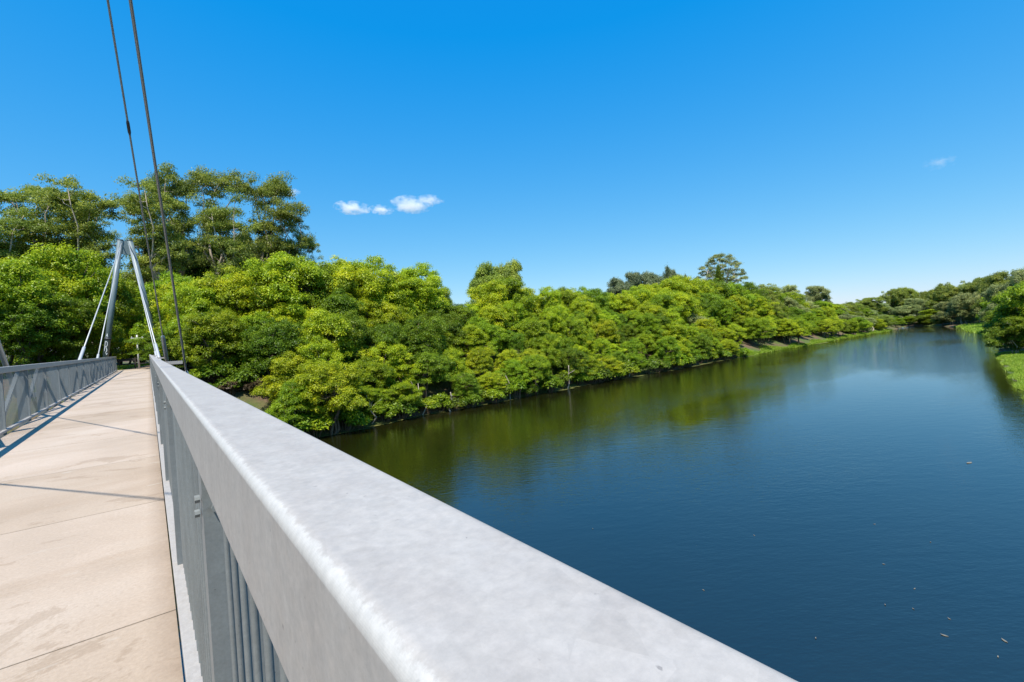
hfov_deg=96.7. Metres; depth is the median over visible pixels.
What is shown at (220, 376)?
shrub
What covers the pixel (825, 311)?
broadleaf tree
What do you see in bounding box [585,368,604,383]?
shrub
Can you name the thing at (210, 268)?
broadleaf tree
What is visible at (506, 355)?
broadleaf tree
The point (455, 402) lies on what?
shrub
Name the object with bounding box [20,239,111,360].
broadleaf tree
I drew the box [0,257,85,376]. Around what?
broadleaf tree
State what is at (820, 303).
broadleaf tree
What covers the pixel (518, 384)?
shrub
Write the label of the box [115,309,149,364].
broadleaf tree
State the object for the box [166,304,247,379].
broadleaf tree
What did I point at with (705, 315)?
broadleaf tree
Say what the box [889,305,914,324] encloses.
broadleaf tree
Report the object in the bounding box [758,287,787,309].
broadleaf tree
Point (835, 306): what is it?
broadleaf tree
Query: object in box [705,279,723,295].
broadleaf tree
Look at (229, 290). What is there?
broadleaf tree
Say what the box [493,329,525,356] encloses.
broadleaf tree
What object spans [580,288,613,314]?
broadleaf tree
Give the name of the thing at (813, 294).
broadleaf tree
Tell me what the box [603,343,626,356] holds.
broadleaf tree
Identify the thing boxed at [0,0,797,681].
footbridge
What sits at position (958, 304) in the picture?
broadleaf tree
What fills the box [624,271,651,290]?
broadleaf tree
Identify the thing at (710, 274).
eucalypt tree
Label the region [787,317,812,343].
broadleaf tree
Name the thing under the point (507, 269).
broadleaf tree
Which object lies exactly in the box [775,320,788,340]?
broadleaf tree
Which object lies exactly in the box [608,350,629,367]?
broadleaf tree
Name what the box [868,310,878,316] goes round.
broadleaf tree
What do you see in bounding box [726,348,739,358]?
shrub
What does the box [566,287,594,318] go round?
broadleaf tree
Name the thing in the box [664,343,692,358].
broadleaf tree
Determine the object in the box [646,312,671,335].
broadleaf tree
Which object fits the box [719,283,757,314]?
broadleaf tree
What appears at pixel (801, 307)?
broadleaf tree
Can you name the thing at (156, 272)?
broadleaf tree
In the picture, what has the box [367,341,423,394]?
broadleaf tree
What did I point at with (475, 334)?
broadleaf tree
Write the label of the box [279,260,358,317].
broadleaf tree
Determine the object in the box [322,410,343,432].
shrub
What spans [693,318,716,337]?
broadleaf tree
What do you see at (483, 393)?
shrub
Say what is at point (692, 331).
broadleaf tree
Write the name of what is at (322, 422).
shrub
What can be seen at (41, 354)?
broadleaf tree
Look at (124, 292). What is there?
broadleaf tree
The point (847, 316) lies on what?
broadleaf tree
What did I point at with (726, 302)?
broadleaf tree
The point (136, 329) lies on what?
broadleaf tree
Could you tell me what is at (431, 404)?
shrub
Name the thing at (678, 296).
broadleaf tree
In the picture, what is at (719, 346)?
broadleaf tree
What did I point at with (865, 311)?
broadleaf tree
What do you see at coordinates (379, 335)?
broadleaf tree
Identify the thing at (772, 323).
broadleaf tree
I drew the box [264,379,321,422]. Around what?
broadleaf tree
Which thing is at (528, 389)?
shrub
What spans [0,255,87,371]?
broadleaf tree
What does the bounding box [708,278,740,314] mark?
broadleaf tree
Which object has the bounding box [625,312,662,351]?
broadleaf tree
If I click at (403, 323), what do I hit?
broadleaf tree
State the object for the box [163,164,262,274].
eucalypt tree
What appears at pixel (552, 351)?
broadleaf tree
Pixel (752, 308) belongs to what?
broadleaf tree
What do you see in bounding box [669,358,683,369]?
shrub
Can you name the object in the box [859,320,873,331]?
broadleaf tree
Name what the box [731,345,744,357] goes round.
shrub
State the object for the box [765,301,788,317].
broadleaf tree
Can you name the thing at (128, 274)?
broadleaf tree
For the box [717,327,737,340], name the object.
broadleaf tree
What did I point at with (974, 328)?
bank grass
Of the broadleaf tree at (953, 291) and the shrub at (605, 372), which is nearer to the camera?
the shrub at (605, 372)
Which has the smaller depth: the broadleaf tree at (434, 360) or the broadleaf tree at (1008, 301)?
the broadleaf tree at (434, 360)
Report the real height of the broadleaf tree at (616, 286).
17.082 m
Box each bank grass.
[3,358,229,378]
[736,328,893,356]
[954,322,997,341]
[995,350,1023,398]
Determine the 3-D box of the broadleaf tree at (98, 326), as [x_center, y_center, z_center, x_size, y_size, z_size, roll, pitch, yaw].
[-49.128,-0.055,50.544,8.332,9.162,7.533,-4,1,-22]
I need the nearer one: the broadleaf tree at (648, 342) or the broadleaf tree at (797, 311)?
the broadleaf tree at (648, 342)
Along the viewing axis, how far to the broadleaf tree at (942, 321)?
225.46 m
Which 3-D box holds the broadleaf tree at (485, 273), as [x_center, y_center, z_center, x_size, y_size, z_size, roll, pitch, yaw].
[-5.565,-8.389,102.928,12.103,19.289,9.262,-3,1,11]
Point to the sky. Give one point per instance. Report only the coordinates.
(853, 149)
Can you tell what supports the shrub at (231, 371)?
on the ground at (259, 402)
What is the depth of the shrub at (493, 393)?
55.13 m
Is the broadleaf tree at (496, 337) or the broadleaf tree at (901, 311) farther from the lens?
the broadleaf tree at (901, 311)
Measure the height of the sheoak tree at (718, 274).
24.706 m
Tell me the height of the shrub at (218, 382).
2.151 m
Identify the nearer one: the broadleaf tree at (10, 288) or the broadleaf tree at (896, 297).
the broadleaf tree at (10, 288)
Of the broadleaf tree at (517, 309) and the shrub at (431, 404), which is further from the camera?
the broadleaf tree at (517, 309)
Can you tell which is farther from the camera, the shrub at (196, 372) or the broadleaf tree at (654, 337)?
the broadleaf tree at (654, 337)
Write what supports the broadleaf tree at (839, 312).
on the ground at (259, 402)
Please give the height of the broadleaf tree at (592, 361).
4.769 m
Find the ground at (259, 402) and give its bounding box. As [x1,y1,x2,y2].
[3,311,1023,466]
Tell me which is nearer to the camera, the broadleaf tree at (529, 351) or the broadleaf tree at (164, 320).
the broadleaf tree at (164, 320)
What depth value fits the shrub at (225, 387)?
43.32 m
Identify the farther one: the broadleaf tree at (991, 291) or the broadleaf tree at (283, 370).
the broadleaf tree at (991, 291)
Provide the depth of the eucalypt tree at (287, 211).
85.37 m
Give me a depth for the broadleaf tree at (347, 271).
58.22 m
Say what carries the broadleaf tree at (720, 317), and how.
on the ground at (259, 402)
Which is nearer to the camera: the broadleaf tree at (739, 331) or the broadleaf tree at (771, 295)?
the broadleaf tree at (739, 331)
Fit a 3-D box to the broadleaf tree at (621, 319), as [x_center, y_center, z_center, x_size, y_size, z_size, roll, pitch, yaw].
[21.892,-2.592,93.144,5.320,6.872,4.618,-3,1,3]
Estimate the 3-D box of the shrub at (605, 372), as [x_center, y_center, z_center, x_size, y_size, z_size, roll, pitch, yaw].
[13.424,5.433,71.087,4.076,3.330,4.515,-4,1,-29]
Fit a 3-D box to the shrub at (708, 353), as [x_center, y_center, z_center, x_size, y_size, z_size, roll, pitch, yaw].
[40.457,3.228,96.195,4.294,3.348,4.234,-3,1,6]
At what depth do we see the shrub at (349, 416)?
43.05 m
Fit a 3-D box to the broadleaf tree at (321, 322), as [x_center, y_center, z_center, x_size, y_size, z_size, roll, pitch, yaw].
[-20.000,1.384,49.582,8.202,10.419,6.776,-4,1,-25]
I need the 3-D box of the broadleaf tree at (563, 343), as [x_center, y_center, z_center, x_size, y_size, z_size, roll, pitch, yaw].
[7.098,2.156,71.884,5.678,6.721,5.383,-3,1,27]
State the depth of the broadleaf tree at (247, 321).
46.61 m
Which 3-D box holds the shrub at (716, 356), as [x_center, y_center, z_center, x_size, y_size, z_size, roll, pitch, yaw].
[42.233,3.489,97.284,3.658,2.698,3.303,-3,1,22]
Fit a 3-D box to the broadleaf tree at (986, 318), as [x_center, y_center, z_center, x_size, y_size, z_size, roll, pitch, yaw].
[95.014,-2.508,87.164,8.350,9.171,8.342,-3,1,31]
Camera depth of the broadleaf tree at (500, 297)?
76.89 m
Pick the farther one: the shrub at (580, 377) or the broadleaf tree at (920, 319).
the broadleaf tree at (920, 319)
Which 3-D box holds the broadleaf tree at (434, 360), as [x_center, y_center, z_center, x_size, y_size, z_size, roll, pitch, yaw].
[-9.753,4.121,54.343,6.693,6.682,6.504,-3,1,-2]
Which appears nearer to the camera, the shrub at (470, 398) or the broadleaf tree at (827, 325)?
the shrub at (470, 398)
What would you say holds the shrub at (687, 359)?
on the ground at (259, 402)
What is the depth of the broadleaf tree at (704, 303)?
112.09 m
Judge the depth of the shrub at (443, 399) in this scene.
51.48 m
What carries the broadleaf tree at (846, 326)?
on the ground at (259, 402)
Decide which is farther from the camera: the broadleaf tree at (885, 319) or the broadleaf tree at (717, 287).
the broadleaf tree at (885, 319)
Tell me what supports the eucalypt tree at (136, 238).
on the ground at (259, 402)
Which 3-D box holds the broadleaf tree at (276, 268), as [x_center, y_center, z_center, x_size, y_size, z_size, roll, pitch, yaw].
[-27.255,-3.480,54.444,10.934,14.999,12.580,-3,1,15]
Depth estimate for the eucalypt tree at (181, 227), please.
83.51 m
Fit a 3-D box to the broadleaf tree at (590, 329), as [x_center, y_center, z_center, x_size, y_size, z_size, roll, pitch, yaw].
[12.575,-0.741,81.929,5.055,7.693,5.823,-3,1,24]
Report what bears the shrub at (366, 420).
on the ground at (259, 402)
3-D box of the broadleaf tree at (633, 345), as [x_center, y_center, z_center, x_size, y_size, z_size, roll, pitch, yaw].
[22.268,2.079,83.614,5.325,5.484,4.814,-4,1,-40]
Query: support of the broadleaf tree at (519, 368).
on the ground at (259, 402)
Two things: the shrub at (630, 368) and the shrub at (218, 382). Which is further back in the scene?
the shrub at (630, 368)
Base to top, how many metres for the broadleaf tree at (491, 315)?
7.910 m
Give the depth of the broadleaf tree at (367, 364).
48.61 m
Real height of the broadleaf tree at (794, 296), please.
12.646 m
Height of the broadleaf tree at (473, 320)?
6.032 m
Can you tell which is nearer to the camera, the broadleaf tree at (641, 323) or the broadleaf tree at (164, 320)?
the broadleaf tree at (164, 320)
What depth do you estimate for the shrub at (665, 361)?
82.21 m
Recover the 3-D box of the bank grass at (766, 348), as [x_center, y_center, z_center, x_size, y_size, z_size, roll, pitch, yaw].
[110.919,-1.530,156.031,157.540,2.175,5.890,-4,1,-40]
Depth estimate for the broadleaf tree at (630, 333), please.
89.73 m
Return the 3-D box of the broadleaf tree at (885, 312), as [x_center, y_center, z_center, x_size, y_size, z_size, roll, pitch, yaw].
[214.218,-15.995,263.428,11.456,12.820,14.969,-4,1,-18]
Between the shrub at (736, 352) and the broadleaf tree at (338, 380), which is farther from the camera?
the shrub at (736, 352)
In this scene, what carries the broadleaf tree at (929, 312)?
on the ground at (259, 402)
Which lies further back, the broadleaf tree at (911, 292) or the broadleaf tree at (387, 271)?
the broadleaf tree at (911, 292)
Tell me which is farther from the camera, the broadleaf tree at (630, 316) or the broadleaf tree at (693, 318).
the broadleaf tree at (693, 318)
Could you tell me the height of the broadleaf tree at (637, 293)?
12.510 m
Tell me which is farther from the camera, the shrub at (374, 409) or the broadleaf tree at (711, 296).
the broadleaf tree at (711, 296)
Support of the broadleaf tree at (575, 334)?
on the ground at (259, 402)
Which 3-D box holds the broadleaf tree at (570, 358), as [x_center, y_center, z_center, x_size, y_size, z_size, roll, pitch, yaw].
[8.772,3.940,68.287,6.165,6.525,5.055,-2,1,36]
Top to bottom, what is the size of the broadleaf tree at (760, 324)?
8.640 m
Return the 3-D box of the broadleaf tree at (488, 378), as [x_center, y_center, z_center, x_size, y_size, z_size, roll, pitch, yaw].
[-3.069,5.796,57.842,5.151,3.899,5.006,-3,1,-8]
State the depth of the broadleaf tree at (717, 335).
106.21 m
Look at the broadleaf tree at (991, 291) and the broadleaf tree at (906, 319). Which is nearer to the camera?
the broadleaf tree at (991, 291)
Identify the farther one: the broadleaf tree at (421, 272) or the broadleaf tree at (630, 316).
the broadleaf tree at (630, 316)
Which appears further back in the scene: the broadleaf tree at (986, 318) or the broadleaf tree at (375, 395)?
the broadleaf tree at (986, 318)
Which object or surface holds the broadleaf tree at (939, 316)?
on the ground at (259, 402)
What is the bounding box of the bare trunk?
[366,396,380,423]
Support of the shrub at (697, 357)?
on the ground at (259, 402)
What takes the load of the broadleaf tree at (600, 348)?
on the ground at (259, 402)
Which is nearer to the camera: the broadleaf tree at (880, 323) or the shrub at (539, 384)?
the shrub at (539, 384)
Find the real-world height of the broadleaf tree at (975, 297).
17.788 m
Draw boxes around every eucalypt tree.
[0,183,83,268]
[0,205,47,360]
[1,184,121,253]
[24,171,130,342]
[102,175,203,282]
[108,188,169,361]
[143,162,207,277]
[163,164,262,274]
[193,185,264,278]
[226,171,300,267]
[258,196,315,265]
[292,230,323,263]
[692,253,747,284]
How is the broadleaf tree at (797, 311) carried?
on the ground at (259, 402)
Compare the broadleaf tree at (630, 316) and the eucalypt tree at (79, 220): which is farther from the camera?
the broadleaf tree at (630, 316)
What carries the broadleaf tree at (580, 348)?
on the ground at (259, 402)
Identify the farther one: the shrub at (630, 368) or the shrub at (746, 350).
the shrub at (746, 350)
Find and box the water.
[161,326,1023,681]
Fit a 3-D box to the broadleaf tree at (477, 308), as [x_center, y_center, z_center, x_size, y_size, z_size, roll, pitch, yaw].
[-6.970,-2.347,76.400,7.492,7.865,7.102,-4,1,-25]
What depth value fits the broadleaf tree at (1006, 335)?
75.19 m
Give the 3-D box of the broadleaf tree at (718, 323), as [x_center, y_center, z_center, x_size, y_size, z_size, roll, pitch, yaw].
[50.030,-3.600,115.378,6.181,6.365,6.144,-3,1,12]
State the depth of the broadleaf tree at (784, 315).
140.17 m
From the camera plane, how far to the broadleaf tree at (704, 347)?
94.20 m
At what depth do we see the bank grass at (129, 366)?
61.63 m
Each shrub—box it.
[188,368,203,378]
[190,356,214,368]
[199,357,237,383]
[205,373,231,381]
[212,377,243,393]
[213,364,242,377]
[217,380,242,395]
[226,365,265,390]
[240,377,267,393]
[282,411,315,432]
[303,410,336,437]
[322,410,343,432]
[330,406,368,430]
[345,414,372,428]
[360,402,384,422]
[369,402,400,422]
[386,395,419,419]
[416,397,440,413]
[424,392,452,411]
[446,397,464,410]
[459,394,483,407]
[467,389,489,404]
[482,386,506,402]
[491,383,512,400]
[507,379,528,398]
[519,383,536,395]
[532,381,546,391]
[539,374,565,392]
[555,371,570,388]
[558,369,577,385]
[573,371,588,384]
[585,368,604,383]
[592,365,613,382]
[611,369,626,379]
[622,362,639,376]
[642,358,659,373]
[651,359,669,371]
[658,357,671,370]
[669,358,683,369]
[671,353,692,367]
[691,353,703,364]
[700,351,713,361]
[700,354,709,362]
[707,351,718,361]
[715,350,728,359]
[719,350,731,359]
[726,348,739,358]
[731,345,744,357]
[740,347,752,356]
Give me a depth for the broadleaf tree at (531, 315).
78.17 m
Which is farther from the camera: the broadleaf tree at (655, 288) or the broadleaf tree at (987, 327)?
the broadleaf tree at (655, 288)
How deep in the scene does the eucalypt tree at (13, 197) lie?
66.09 m
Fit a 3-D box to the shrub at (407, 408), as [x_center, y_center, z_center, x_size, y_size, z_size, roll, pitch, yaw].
[-11.906,7.357,48.296,3.740,3.055,4.142,-4,1,-24]
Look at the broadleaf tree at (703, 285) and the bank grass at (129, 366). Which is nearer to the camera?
the bank grass at (129, 366)
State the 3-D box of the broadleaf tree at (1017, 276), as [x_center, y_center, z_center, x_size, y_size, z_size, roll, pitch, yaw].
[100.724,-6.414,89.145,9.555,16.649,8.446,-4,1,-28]
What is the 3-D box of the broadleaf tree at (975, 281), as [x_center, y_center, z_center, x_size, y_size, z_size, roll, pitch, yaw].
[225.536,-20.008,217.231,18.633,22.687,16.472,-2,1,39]
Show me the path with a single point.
(147, 366)
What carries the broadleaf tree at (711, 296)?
on the ground at (259, 402)
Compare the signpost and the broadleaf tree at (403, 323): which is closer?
the signpost
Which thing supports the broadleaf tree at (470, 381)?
on the ground at (259, 402)
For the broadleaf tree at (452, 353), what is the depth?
56.98 m
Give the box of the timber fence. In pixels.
[116,356,163,368]
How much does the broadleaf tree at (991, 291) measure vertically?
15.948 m
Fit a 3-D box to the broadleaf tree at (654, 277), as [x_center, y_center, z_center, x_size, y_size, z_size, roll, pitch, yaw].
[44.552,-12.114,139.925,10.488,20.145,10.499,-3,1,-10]
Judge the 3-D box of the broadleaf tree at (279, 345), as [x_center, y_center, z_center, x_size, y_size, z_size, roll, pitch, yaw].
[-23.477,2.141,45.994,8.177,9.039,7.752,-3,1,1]
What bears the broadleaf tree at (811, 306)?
on the ground at (259, 402)
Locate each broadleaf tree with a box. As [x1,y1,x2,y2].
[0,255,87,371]
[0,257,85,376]
[0,300,63,375]
[11,290,100,370]
[14,305,128,360]
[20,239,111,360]
[75,264,145,356]
[94,300,151,365]
[103,343,139,363]
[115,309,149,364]
[117,266,147,362]
[117,296,164,359]
[124,328,205,367]
[129,269,201,359]
[133,254,179,305]
[144,280,203,366]
[157,282,237,355]
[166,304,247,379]
[170,311,236,365]
[175,234,209,280]
[181,263,283,347]
[189,238,247,279]
[217,250,333,331]
[225,311,278,365]
[232,224,253,256]
[236,317,314,392]
[245,235,266,269]
[252,351,323,408]
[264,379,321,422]
[265,300,308,354]
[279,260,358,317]
[287,359,370,434]
[293,335,345,402]
[299,307,367,394]
[315,255,388,315]
[319,285,369,354]
[319,309,374,376]
[337,356,395,397]
[348,255,403,344]
[351,293,406,345]
[351,385,392,416]
[362,320,415,380]
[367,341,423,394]
[383,382,428,415]
[384,273,439,340]
[387,305,416,342]
[397,262,449,346]
[398,314,448,384]
[398,348,457,397]
[419,309,466,348]
[425,285,452,309]
[433,328,460,351]
[434,302,477,334]
[435,346,474,389]
[451,323,494,365]
[451,372,482,403]
[453,304,483,333]
[458,315,484,345]
[464,261,505,306]
[464,346,496,376]
[466,279,521,333]
[470,319,507,361]
[476,371,506,390]
[478,305,515,342]
[481,276,538,312]
[491,348,522,372]
[492,258,523,287]
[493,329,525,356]
[494,358,531,394]
[500,300,533,344]
[510,286,541,330]
[511,348,547,381]
[514,312,535,334]
[516,316,556,357]
[521,354,552,393]
[533,334,568,374]
[534,286,572,321]
[537,304,574,335]
[546,286,578,320]
[546,334,573,367]
[550,346,588,384]
[559,317,593,350]
[562,310,588,341]
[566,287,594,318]
[569,296,601,328]
[573,316,596,349]
[573,344,589,364]
[575,286,601,293]
[577,355,606,382]
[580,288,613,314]
[586,318,620,346]
[588,338,613,360]
[589,310,622,336]
[592,292,626,321]
[594,355,624,379]
[603,332,626,347]
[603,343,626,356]
[605,276,632,297]
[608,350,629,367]
[611,293,642,318]
[611,312,631,334]
[619,285,650,327]
[619,324,639,340]
[619,338,647,354]
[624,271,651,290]
[624,310,643,327]
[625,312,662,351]
[625,352,647,368]
[633,284,656,303]
[636,302,666,319]
[637,331,655,357]
[642,270,664,285]
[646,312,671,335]
[647,283,671,295]
[647,293,682,314]
[649,336,681,368]
[652,275,704,297]
[653,335,661,347]
[654,307,682,334]
[656,287,699,323]
[657,277,704,314]
[661,320,692,345]
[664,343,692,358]
[669,269,680,276]
[675,290,703,326]
[675,323,704,345]
[682,342,700,354]
[683,313,709,325]
[684,296,717,323]
[688,333,713,351]
[689,277,714,297]
[690,280,718,293]
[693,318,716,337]
[694,288,723,316]
[697,311,716,322]
[697,328,715,346]
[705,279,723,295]
[706,293,741,323]
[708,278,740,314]
[708,337,724,354]
[709,316,722,329]
[710,307,734,327]
[714,330,724,341]
[716,339,738,357]
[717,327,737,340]
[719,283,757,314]
[721,314,745,327]
[724,281,742,292]
[726,294,759,320]
[726,324,746,344]
[739,317,765,341]
[741,281,771,304]
[745,319,775,346]
[748,293,766,316]
[754,298,779,317]
[756,317,777,342]
[758,283,783,305]
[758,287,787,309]
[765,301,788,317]
[766,318,776,340]
[773,291,788,308]
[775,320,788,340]
[776,318,803,343]
[777,310,786,319]
[778,284,807,301]
[779,306,789,315]
[782,296,800,308]
[784,292,807,307]
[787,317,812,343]
[789,304,810,314]
[789,306,805,315]
[798,312,823,323]
[798,317,815,337]
[803,285,832,302]
[807,301,821,308]
[808,320,816,333]
[812,300,827,307]
[812,309,828,319]
[813,319,838,338]
[814,308,826,316]
[822,306,835,316]
[825,316,844,336]
[827,303,846,309]
[830,309,846,316]
[837,313,855,319]
[837,322,851,335]
[843,302,864,311]
[843,305,857,311]
[844,319,859,334]
[847,317,869,331]
[855,297,888,311]
[858,308,872,316]
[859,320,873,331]
[860,318,876,330]
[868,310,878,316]
[873,319,887,329]
[875,302,892,314]
[878,315,896,328]
[879,286,907,311]
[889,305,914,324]
[891,317,907,327]
[893,287,919,313]
[902,316,913,323]
[903,298,928,316]
[909,315,931,325]
[911,288,939,312]
[918,309,939,318]
[924,282,953,309]
[930,317,951,325]
[931,301,967,324]
[939,286,972,323]
[943,291,978,323]
[958,276,988,295]
[966,291,986,318]
[970,270,1012,310]
[975,297,992,319]
[978,283,1012,320]
[980,297,1020,349]
[981,310,1006,348]
[983,315,1023,353]
[987,280,1023,334]
[992,267,1023,309]
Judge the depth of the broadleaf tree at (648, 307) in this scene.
98.23 m
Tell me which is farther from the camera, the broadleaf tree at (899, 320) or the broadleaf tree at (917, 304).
the broadleaf tree at (917, 304)
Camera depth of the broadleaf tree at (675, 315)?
96.64 m
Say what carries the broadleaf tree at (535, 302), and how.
on the ground at (259, 402)
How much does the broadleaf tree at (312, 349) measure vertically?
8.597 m
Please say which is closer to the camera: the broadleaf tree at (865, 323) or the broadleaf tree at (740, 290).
the broadleaf tree at (740, 290)
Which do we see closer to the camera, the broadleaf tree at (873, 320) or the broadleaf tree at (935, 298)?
the broadleaf tree at (873, 320)
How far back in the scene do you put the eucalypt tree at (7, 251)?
62.69 m
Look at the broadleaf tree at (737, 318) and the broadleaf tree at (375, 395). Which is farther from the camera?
the broadleaf tree at (737, 318)
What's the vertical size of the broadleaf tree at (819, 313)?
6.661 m
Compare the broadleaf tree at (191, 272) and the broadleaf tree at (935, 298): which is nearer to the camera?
the broadleaf tree at (191, 272)
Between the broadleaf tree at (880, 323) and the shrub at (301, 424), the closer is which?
the shrub at (301, 424)
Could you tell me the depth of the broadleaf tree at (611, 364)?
72.80 m
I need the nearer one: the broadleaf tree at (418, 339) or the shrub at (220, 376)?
the shrub at (220, 376)
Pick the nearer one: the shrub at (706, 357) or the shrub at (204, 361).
the shrub at (204, 361)
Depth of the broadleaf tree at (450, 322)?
62.52 m
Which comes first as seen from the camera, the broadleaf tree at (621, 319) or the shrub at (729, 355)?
the broadleaf tree at (621, 319)
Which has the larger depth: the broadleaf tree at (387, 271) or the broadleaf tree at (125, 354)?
the broadleaf tree at (125, 354)
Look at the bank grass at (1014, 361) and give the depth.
61.45 m
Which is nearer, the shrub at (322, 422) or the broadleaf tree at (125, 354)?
the shrub at (322, 422)
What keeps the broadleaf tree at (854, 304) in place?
on the ground at (259, 402)
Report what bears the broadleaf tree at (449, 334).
on the ground at (259, 402)
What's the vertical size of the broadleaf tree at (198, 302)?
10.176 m
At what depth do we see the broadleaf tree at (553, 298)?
85.79 m
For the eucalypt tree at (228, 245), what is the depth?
76.59 m
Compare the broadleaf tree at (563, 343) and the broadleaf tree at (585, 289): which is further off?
the broadleaf tree at (585, 289)
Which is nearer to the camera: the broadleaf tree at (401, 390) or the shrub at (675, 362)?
the broadleaf tree at (401, 390)
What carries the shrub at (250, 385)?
on the ground at (259, 402)
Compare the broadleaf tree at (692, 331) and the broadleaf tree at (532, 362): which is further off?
the broadleaf tree at (692, 331)
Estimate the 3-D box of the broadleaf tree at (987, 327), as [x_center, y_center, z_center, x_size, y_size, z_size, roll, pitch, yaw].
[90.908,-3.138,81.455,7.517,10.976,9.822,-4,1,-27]
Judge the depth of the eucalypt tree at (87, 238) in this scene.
66.38 m
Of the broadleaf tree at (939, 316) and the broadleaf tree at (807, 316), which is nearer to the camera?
the broadleaf tree at (807, 316)
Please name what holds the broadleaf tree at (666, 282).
on the ground at (259, 402)
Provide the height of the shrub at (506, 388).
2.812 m
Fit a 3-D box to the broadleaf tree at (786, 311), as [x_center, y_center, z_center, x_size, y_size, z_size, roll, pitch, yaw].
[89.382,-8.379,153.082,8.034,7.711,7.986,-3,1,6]
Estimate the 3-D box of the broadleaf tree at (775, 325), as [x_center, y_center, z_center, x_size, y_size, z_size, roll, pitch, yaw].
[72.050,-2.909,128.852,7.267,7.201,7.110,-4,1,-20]
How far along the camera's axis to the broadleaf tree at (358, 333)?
50.81 m
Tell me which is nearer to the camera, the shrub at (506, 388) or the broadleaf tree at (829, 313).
the shrub at (506, 388)
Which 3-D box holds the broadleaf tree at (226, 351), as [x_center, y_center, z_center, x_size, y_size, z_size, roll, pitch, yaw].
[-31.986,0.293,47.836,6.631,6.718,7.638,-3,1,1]
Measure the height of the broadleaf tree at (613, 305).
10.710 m
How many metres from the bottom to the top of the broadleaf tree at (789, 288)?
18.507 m
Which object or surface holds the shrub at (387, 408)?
on the ground at (259, 402)
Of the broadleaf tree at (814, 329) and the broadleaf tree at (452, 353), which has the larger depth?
the broadleaf tree at (814, 329)
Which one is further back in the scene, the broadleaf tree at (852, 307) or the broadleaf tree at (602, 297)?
the broadleaf tree at (852, 307)
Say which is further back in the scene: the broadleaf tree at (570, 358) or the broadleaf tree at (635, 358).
the broadleaf tree at (635, 358)
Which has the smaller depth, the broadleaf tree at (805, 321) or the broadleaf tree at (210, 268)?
the broadleaf tree at (210, 268)
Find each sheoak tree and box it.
[663,264,671,278]
[713,263,726,282]
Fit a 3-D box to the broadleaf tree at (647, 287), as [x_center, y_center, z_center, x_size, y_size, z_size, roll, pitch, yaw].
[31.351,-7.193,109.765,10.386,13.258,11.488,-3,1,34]
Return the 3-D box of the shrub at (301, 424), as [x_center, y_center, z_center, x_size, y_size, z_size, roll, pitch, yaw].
[-19.048,7.749,40.596,3.687,2.873,3.555,-3,1,10]
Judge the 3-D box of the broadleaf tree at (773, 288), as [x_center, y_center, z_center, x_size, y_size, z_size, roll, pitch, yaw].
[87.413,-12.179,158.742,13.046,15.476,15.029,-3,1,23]
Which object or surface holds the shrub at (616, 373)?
on the ground at (259, 402)
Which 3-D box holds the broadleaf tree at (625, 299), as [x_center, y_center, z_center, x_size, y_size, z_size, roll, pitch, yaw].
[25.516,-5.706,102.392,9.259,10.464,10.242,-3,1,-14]
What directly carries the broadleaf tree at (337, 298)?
on the ground at (259, 402)
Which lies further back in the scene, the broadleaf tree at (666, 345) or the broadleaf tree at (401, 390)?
the broadleaf tree at (666, 345)
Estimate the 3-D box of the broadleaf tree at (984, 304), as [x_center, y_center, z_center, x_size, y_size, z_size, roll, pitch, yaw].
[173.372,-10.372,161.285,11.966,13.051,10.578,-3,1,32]
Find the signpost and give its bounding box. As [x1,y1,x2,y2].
[131,335,142,368]
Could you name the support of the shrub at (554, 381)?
on the ground at (259, 402)
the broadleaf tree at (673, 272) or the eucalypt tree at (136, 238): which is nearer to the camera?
the eucalypt tree at (136, 238)
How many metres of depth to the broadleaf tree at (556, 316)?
79.16 m
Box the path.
[125,360,172,369]
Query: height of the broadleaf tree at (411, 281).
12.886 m
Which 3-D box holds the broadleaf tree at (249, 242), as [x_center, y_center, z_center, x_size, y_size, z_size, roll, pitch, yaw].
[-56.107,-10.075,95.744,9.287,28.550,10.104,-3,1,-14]
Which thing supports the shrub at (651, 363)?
on the ground at (259, 402)
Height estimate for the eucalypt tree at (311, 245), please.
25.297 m
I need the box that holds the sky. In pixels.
[0,0,1023,332]
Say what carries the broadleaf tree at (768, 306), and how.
on the ground at (259, 402)
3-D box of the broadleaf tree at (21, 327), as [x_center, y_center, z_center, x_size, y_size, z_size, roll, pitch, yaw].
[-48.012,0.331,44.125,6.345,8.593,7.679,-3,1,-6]
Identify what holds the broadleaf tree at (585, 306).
on the ground at (259, 402)
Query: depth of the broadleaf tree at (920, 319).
237.31 m
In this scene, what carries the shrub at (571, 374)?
on the ground at (259, 402)
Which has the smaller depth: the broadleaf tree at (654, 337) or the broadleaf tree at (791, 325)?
the broadleaf tree at (654, 337)
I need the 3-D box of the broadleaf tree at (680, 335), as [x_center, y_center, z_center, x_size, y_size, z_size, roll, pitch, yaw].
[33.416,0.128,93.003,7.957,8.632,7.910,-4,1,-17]
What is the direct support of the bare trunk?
on the ground at (259, 402)
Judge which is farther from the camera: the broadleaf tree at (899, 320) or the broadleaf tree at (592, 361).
the broadleaf tree at (899, 320)
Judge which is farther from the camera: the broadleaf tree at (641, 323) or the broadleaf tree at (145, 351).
the broadleaf tree at (641, 323)
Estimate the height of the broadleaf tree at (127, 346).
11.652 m
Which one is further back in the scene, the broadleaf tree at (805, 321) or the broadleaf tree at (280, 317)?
the broadleaf tree at (805, 321)

